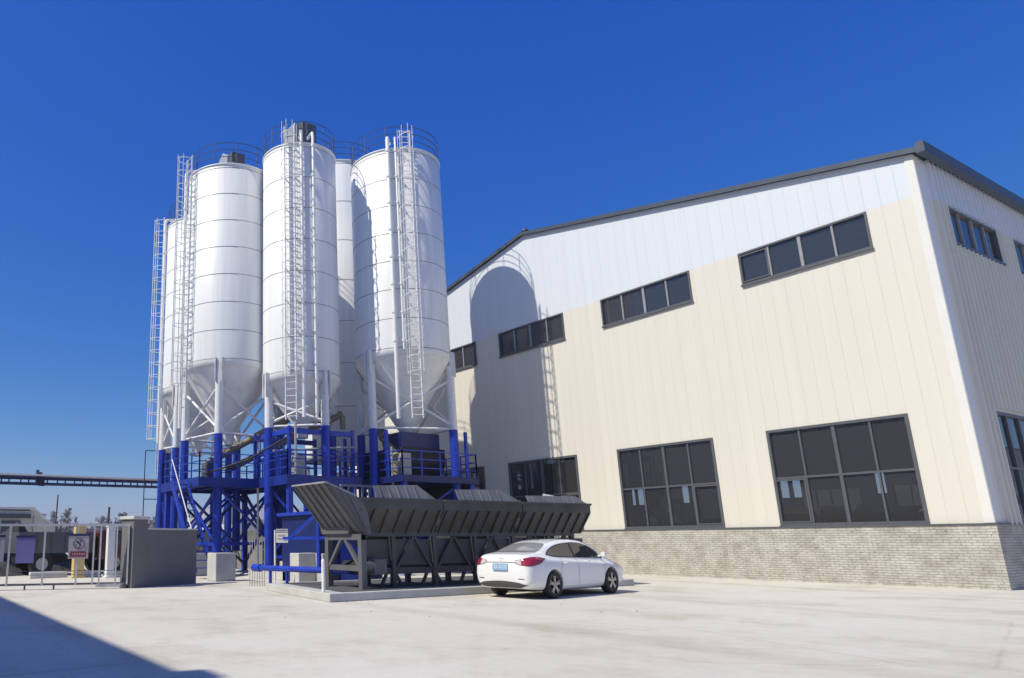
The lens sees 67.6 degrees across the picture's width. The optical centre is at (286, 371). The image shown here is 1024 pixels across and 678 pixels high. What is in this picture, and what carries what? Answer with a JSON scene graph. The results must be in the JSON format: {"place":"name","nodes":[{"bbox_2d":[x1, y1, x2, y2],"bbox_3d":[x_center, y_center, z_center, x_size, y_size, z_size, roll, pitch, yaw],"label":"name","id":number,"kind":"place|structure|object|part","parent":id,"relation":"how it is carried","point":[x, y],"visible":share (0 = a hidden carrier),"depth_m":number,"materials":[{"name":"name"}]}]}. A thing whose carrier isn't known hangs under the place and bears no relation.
{"place":"outdoors","nodes":[
{"label":"outdoors","id":0,"kind":"place"},
{"bbox_2d":[3,521,85,571],"bbox_3d":[-13.590,8.896,36.606,6.400,2.468,6.800,7,-15,-29],"label":"rubble heap","id":1,"kind":"object","parent":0,"point":[61,566],"visible":0.22,"depth_m":35.31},
{"bbox_2d":[197,531,263,551],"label":"yard wall","id":2,"kind":"structure","parent":0,"point":[251,534],"depth_m":42.87,"materials":[{"name":"grey concrete"}]},
{"bbox_2d":[187,507,302,530],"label":"shed","id":3,"kind":"structure","parent":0,"point":[251,527],"depth_m":80.88,"materials":[{"name":"metal"}]},
{"bbox_2d":[290,553,315,581],"bbox_3d":[0.594,6.606,24.061,0.750,1.020,0.600,7,-15,-29],"label":"concrete block","id":4,"kind":"object","parent":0,"point":[303,559],"depth_m":23.82,"materials":[{"name":"grey concrete"}]},
{"bbox_2d":[0,553,1023,677],"bbox_3d":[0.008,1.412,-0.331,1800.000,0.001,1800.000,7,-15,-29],"label":"ground","id":5,"kind":"structure","parent":0,"point":[670,627],"depth_m":11.39,"materials":[{"name":"concrete"}]},
{"bbox_2d":[0,561,28,576],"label":"rubble heap","id":6,"kind":"object","parent":5,"relation":"on","point":[3,566],"visible":0.44,"depth_m":31.62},
{"bbox_2d":[0,507,54,534],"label":"site shed","id":7,"kind":"structure","parent":5,"relation":"on","point":[23,515],"depth_m":44.30,"materials":[{"name":"white metal"}]},
{"bbox_2d":[0,520,19,533],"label":"window","id":8,"kind":"structure","parent":7,"relation":"in","point":[3,528],"depth_m":43.61,"materials":[{"name":"black glass"}]},
{"bbox_2d":[28,571,67,578],"bbox_3d":[-9.705,8.280,29.240,1.581,0.240,0.347,9,-16,-36],"label":"kerb stone","id":9,"kind":"object","parent":5,"relation":"on","point":[51,574],"visible":0.92,"depth_m":29.09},
{"bbox_2d":[55,495,58,531],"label":"utility pole","id":10,"kind":"object","parent":5,"relation":"on","point":[56,512],"visible":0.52,"depth_m":65.42,"materials":[{"name":"grey concrete"}]},
{"bbox_2d":[2,530,121,570],"bbox_3d":[-9.925,8.266,32.918,5.550,1.950,2.480,10,-16,-36],"label":"tipper truck","id":11,"kind":"object","parent":5,"relation":"on","point":[57,542],"visible":0.57,"depth_m":31.66,"materials":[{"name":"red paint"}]},
{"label":"side window","id":12,"kind":"part","parent":11,"relation":"part of","materials":[{"name":"black glass"}]},
{"bbox_2d":[0,524,130,589],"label":"yard gate","id":13,"kind":"structure","parent":5,"relation":"on","point":[78,546],"depth_m":22.34,"materials":[{"name":"metal"}]},
{"bbox_2d":[69,526,86,577],"bbox_3d":[-8.515,7.353,29.411,0.540,2.110,0.540,7,-15,-29],"label":"square post","id":14,"kind":"object","parent":5,"relation":"on","point":[80,562],"visible":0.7,"depth_m":29.15,"materials":[{"name":"yellow paint"}]},
{"bbox_2d":[0,470,170,487],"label":"belt gallery","id":15,"kind":"object","parent":5,"relation":"on","point":[39,478],"visible":0.78,"depth_m":38.28,"materials":[{"name":"grey metal"}]},
{"bbox_2d":[84,571,100,576],"bbox_3d":[-8.114,8.371,29.665,0.985,0.240,0.342,11,-17,-41],"label":"kerb stone","id":16,"kind":"object","parent":5,"relation":"on","point":[95,573],"visible":0.48,"depth_m":29.54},
{"bbox_2d":[106,507,109,529],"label":"utility pole","id":17,"kind":"object","parent":5,"relation":"on","point":[108,517],"visible":0.41,"depth_m":57.03,"materials":[{"name":"grey concrete"}]},
{"bbox_2d":[102,526,116,577],"bbox_3d":[-7.181,7.332,29.243,0.420,2.060,0.420,7,-15,-29],"label":"square post","id":18,"kind":"object","parent":5,"relation":"on","point":[110,547],"visible":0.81,"depth_m":29.13,"materials":[{"name":"white metal"}]},
{"bbox_2d":[103,571,119,576],"bbox_3d":[-6.998,8.377,29.719,1.236,0.240,0.345,10,-17,-38],"label":"kerb stone","id":19,"kind":"object","parent":5,"relation":"on","point":[117,573],"visible":0.34,"depth_m":29.52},
{"bbox_2d":[119,516,150,587],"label":"gate pillar","id":20,"kind":"structure","parent":5,"relation":"on","point":[137,561],"depth_m":22.92,"materials":[{"name":"grey concrete"}]},
{"bbox_2d":[41,507,263,531],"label":"distant trees","id":21,"kind":"object","parent":5,"relation":"on","point":[67,514],"visible":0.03,"depth_m":165.62,"materials":[{"name":"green plant"}]},
{"bbox_2d":[142,450,170,515],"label":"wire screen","id":22,"kind":"object","parent":5,"relation":"on","point":[144,480],"visible":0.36,"depth_m":40.86,"materials":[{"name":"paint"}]},
{"bbox_2d":[146,528,197,586],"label":"boundary wall","id":23,"kind":"structure","parent":5,"relation":"on","point":[171,555],"depth_m":24.05,"materials":[{"name":"grey concrete"}]},
{"bbox_2d":[146,200,231,552],"bbox_3d":[-5.079,0.200,40.170,4.486,19.913,4.070,7,-15,-29],"label":"cement silo","id":24,"kind":"object","parent":5,"relation":"on","point":[167,401],"visible":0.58,"depth_m":39.20,"materials":[{"name":"white paint"}]},
{"bbox_2d":[196,552,214,575],"bbox_3d":[-4.173,8.369,31.264,2.000,0.930,2.700,7,-15,-29],"label":"pedestal","id":25,"kind":"object","parent":5,"relation":"on","point":[201,571],"visible":0.21,"depth_m":30.10,"materials":[{"name":"concrete"}]},
{"bbox_2d":[207,553,235,581],"bbox_3d":[-2.387,7.179,26.389,0.800,1.000,0.800,7,-15,-29],"label":"concrete block","id":26,"kind":"object","parent":5,"relation":"on","point":[221,567],"depth_m":26.07,"materials":[{"name":"grey concrete"}]},
{"bbox_2d":[249,537,264,585],"bbox_3d":[-0.949,6.213,23.511,0.511,1.550,0.028,1,-13,-7],"label":"upright grille","id":27,"kind":"object","parent":5,"relation":"on","point":[257,549],"visible":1,"depth_m":23.52,"materials":[{"name":"metal"}]},
{"bbox_2d":[234,541,279,568],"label":"retaining wall","id":28,"kind":"structure","parent":5,"relation":"on","point":[238,562],"depth_m":37.17,"materials":[{"name":"grey concrete"}]},
{"bbox_2d":[250,569,284,580],"bbox_3d":[-0.554,7.725,27.317,0.400,0.340,3.200,7,-15,-29],"label":"concrete block","id":29,"kind":"object","parent":5,"relation":"on","point":[280,576],"depth_m":27.11,"materials":[{"name":"grey concrete"}]},
{"bbox_2d":[274,529,287,582],"bbox_3d":[-0.170,6.222,24.159,0.510,1.820,0.068,-6,-14,21],"label":"notice board","id":30,"kind":"object","parent":5,"relation":"on","point":[278,537],"visible":0.94,"depth_m":24.27,"materials":[{"name":"metal"}]},
{"bbox_2d":[251,515,351,583],"bbox_3d":[0.341,5.222,20.850,0.238,2.250,4.059,11,-18,-41],"label":"pipe frame","id":31,"kind":"object","parent":5,"relation":"on","point":[271,568],"visible":0.72,"depth_m":20.74,"materials":[{"name":"blue metal"}]},
{"bbox_2d":[161,421,478,575],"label":"plant platform","id":32,"kind":"structure","parent":5,"relation":"on","point":[291,468],"depth_m":31.47,"materials":[{"name":"blue metal"}]},
{"bbox_2d":[170,142,276,551],"bbox_3d":[-3.145,-1.593,35.052,5.250,20.144,4.430,7,-15,-29],"label":"cement silo","id":33,"kind":"object","parent":32,"relation":"on","point":[220,372],"visible":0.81,"depth_m":33.94,"materials":[{"name":"white paint"}]},
{"bbox_2d":[203,412,320,462],"bbox_3d":[-1.160,2.896,33.483,5.744,2.969,0.440,-4,-14,16],"label":"screw conveyor","id":34,"kind":"object","parent":32,"relation":"on","point":[241,444],"visible":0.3,"depth_m":33.49,"materials":[{"name":"grey metal"}]},
{"bbox_2d":[224,411,345,473],"bbox_3d":[-0.100,3.325,33.647,5.935,2.717,0.400,-4,-14,17],"label":"screw conveyor","id":35,"kind":"object","parent":32,"relation":"on","point":[338,416],"visible":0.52,"depth_m":33.42,"materials":[{"name":"grey metal"}]},
{"bbox_2d":[262,121,340,564],"bbox_3d":[0.693,-1.885,33.801,4.072,21.200,4.065,7,-15,-29],"label":"cement silo","id":36,"kind":"object","parent":32,"relation":"on","point":[301,381],"visible":0.94,"depth_m":32.73,"materials":[{"name":"white paint"}]},
{"bbox_2d":[377,429,399,474],"bbox_3d":[4.693,3.577,32.787,0.540,2.456,2.602,2,-13,-8],"label":"screw conveyor","id":37,"kind":"object","parent":32,"relation":"on","point":[396,463],"visible":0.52,"depth_m":31.89,"materials":[{"name":"grey metal"}]},
{"bbox_2d":[350,123,460,538],"bbox_3d":[5.645,-1.736,34.368,4.728,20.113,5.079,7,-15,-29],"label":"cement silo","id":38,"kind":"object","parent":32,"relation":"on","point":[404,363],"visible":0.94,"depth_m":33.36,"materials":[{"name":"white paint"}]},
{"bbox_2d":[366,432,467,538],"bbox_3d":[5.629,5.989,33.009,3.550,6.050,4.100,7,-15,-29],"label":"concrete mixer","id":39,"kind":"object","parent":32,"relation":"on","point":[414,441],"visible":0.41,"depth_m":32.52,"materials":[{"name":"blue metal"}]},
{"bbox_2d":[315,554,325,580],"bbox_3d":[1.113,6.574,23.896,0.190,1.000,0.700,7,-15,-29],"label":"concrete block","id":40,"kind":"object","parent":5,"relation":"on","point":[318,577],"depth_m":23.71,"materials":[{"name":"grey concrete"}]},
{"bbox_2d":[277,511,382,580],"bbox_3d":[1.624,6.326,25.960,2.900,2.420,2.900,7,-15,-29],"label":"control cabin","id":41,"kind":"object","parent":5,"relation":"on","point":[292,522],"visible":0.23,"depth_m":25.11,"materials":[{"name":"blue metal"}]},
{"bbox_2d":[340,540,358,579],"bbox_3d":[2.240,6.190,24.761,0.900,1.970,0.028,7,-15,-29],"label":"door","id":42,"kind":"structure","parent":41,"relation":"in","point":[345,554],"depth_m":24.60,"materials":[{"name":"blue metal"}]},
{"bbox_2d":[303,141,384,510],"bbox_3d":[3.204,-1.364,40.491,4.470,23.413,4.470,7,-15,-29],"label":"cement silo","id":43,"kind":"object","parent":5,"relation":"on","point":[346,395],"visible":0.2,"depth_m":38.64,"materials":[{"name":"white paint"}]},
{"bbox_2d":[266,575,633,601],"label":"slab","id":44,"kind":"structure","parent":5,"relation":"on","point":[314,593],"depth_m":18.42,"materials":[{"name":"concrete"}]},
{"bbox_2d":[321,559,324,591],"bbox_3d":[0.916,5.015,17.669,0.090,0.786,0.090,7,-15,-29],"label":"bollard","id":45,"kind":"object","parent":44,"relation":"on","point":[323,572],"visible":1,"depth_m":17.64,"materials":[{"name":"white metal"}]},
{"bbox_2d":[284,576,481,591],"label":"slab floor","id":46,"kind":"structure","parent":44,"relation":"on","point":[347,586],"depth_m":20.09,"materials":[{"name":"grey concrete"}]},
{"bbox_2d":[292,481,591,589],"bbox_3d":[5.050,4.856,21.426,10.475,2.787,2.240,7,-15,-29],"label":"aggregate batcher","id":47,"kind":"object","parent":46,"relation":"on","point":[382,525],"visible":0.91,"depth_m":20.01,"materials":[{"name":"grey paint"}]},
{"bbox_2d":[477,536,622,597],"bbox_3d":[7.167,5.206,19.312,4.610,1.503,1.944,10,-16,-36],"label":"parked car","id":48,"kind":"object","parent":5,"relation":"on","point":[551,568],"visible":1,"depth_m":18.27,"materials":[{"name":"white paint"}]},
{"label":"rear window","id":49,"kind":"part","parent":48,"relation":"part of","materials":[{"name":"grey glass"}]},
{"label":"side window","id":50,"kind":"part","parent":48,"relation":"part of","materials":[{"name":"black glass"}]},
{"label":"side window","id":51,"kind":"part","parent":48,"relation":"part of","materials":[{"name":"black glass"}]},
{"bbox_2d":[169,575,997,617],"bbox_3d":[6.782,6.562,21.829,20.121,0.024,16.700,7,-15,-29],"label":"grit","id":52,"kind":"object","parent":5,"relation":"on","point":[565,590],"visible":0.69,"depth_m":19.48,"materials":[{"name":"grey gravel"}]},
{"bbox_2d":[355,140,1023,590],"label":"warehouse","id":53,"kind":"structure","parent":5,"relation":"on","point":[833,338],"depth_m":26.52,"materials":[{"name":"metal"}]},
{"bbox_2d":[445,341,476,373],"bbox_3d":[9.267,-0.582,40.269,0.255,1.320,4.140,7,-15,-29],"label":"window","id":54,"kind":"structure","parent":53,"relation":"in","point":[472,343],"depth_m":39.29,"materials":[{"name":"grey metal"}]},
{"bbox_2d":[443,466,485,489],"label":"window","id":55,"kind":"structure","parent":53,"relation":"in","point":[480,467],"depth_m":37.47,"materials":[{"name":"grey metal"}]},
{"bbox_2d":[498,312,564,358],"bbox_3d":[12.083,-1.742,35.392,0.255,1.320,4.140,7,-15,-29],"label":"window","id":56,"kind":"structure","parent":53,"relation":"in","point":[560,314],"depth_m":35.38,"materials":[{"name":"grey metal"}]},
{"bbox_2d":[508,455,583,529],"bbox_3d":[12.126,5.779,33.628,0.255,3.370,4.140,7,-15,-29],"label":"window","id":57,"kind":"structure","parent":53,"relation":"in","point":[510,470],"depth_m":33.79,"materials":[{"name":"glass"}]},
{"bbox_2d":[600,270,692,327],"bbox_3d":[15.095,-2.983,30.175,0.255,1.320,4.140,7,-15,-29],"label":"window","id":58,"kind":"structure","parent":53,"relation":"in","point":[665,280],"depth_m":30.14,"materials":[{"name":"grey metal"}]},
{"bbox_2d":[616,438,724,530],"bbox_3d":[15.138,4.538,28.411,0.255,3.370,4.140,7,-15,-29],"label":"window","id":59,"kind":"structure","parent":53,"relation":"in","point":[619,451],"depth_m":28.32,"materials":[{"name":"black glass"}]},
{"bbox_2d":[737,211,873,286],"bbox_3d":[18.033,-4.194,25.086,0.255,1.320,4.140,7,-15,-29],"label":"window","id":60,"kind":"structure","parent":53,"relation":"in","point":[798,236],"depth_m":25.09,"materials":[{"name":"grey metal"}]},
{"bbox_2d":[766,413,930,527],"bbox_3d":[18.076,3.327,23.322,0.255,3.370,4.140,7,-15,-29],"label":"window","id":61,"kind":"structure","parent":53,"relation":"in","point":[776,479],"depth_m":23.33,"materials":[{"name":"black glass"}]},
{"bbox_2d":[948,207,1006,265],"bbox_3d":[22.953,-4.490,23.945,4.090,1.320,0.255,7,-15,-29],"label":"window","id":62,"kind":"structure","parent":53,"relation":"in","point":[997,256],"depth_m":24.19,"materials":[{"name":"grey metal"}]},
{"bbox_2d":[996,411,1023,522],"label":"window","id":63,"kind":"structure","parent":53,"relation":"in","point":[1004,416],"depth_m":21.90,"materials":[{"name":"grey glass"}]},
{"bbox_2d":[1013,240,1023,273],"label":"window","id":64,"kind":"structure","parent":53,"relation":"in","point":[1017,245],"depth_m":26.13,"materials":[{"name":"grey glass"}]},
{"bbox_2d":[0,0,1023,528],"label":"sky","id":65,"kind":"structure","parent":0,"point":[538,113],"materials":[{"name":"blue"}]}
]}

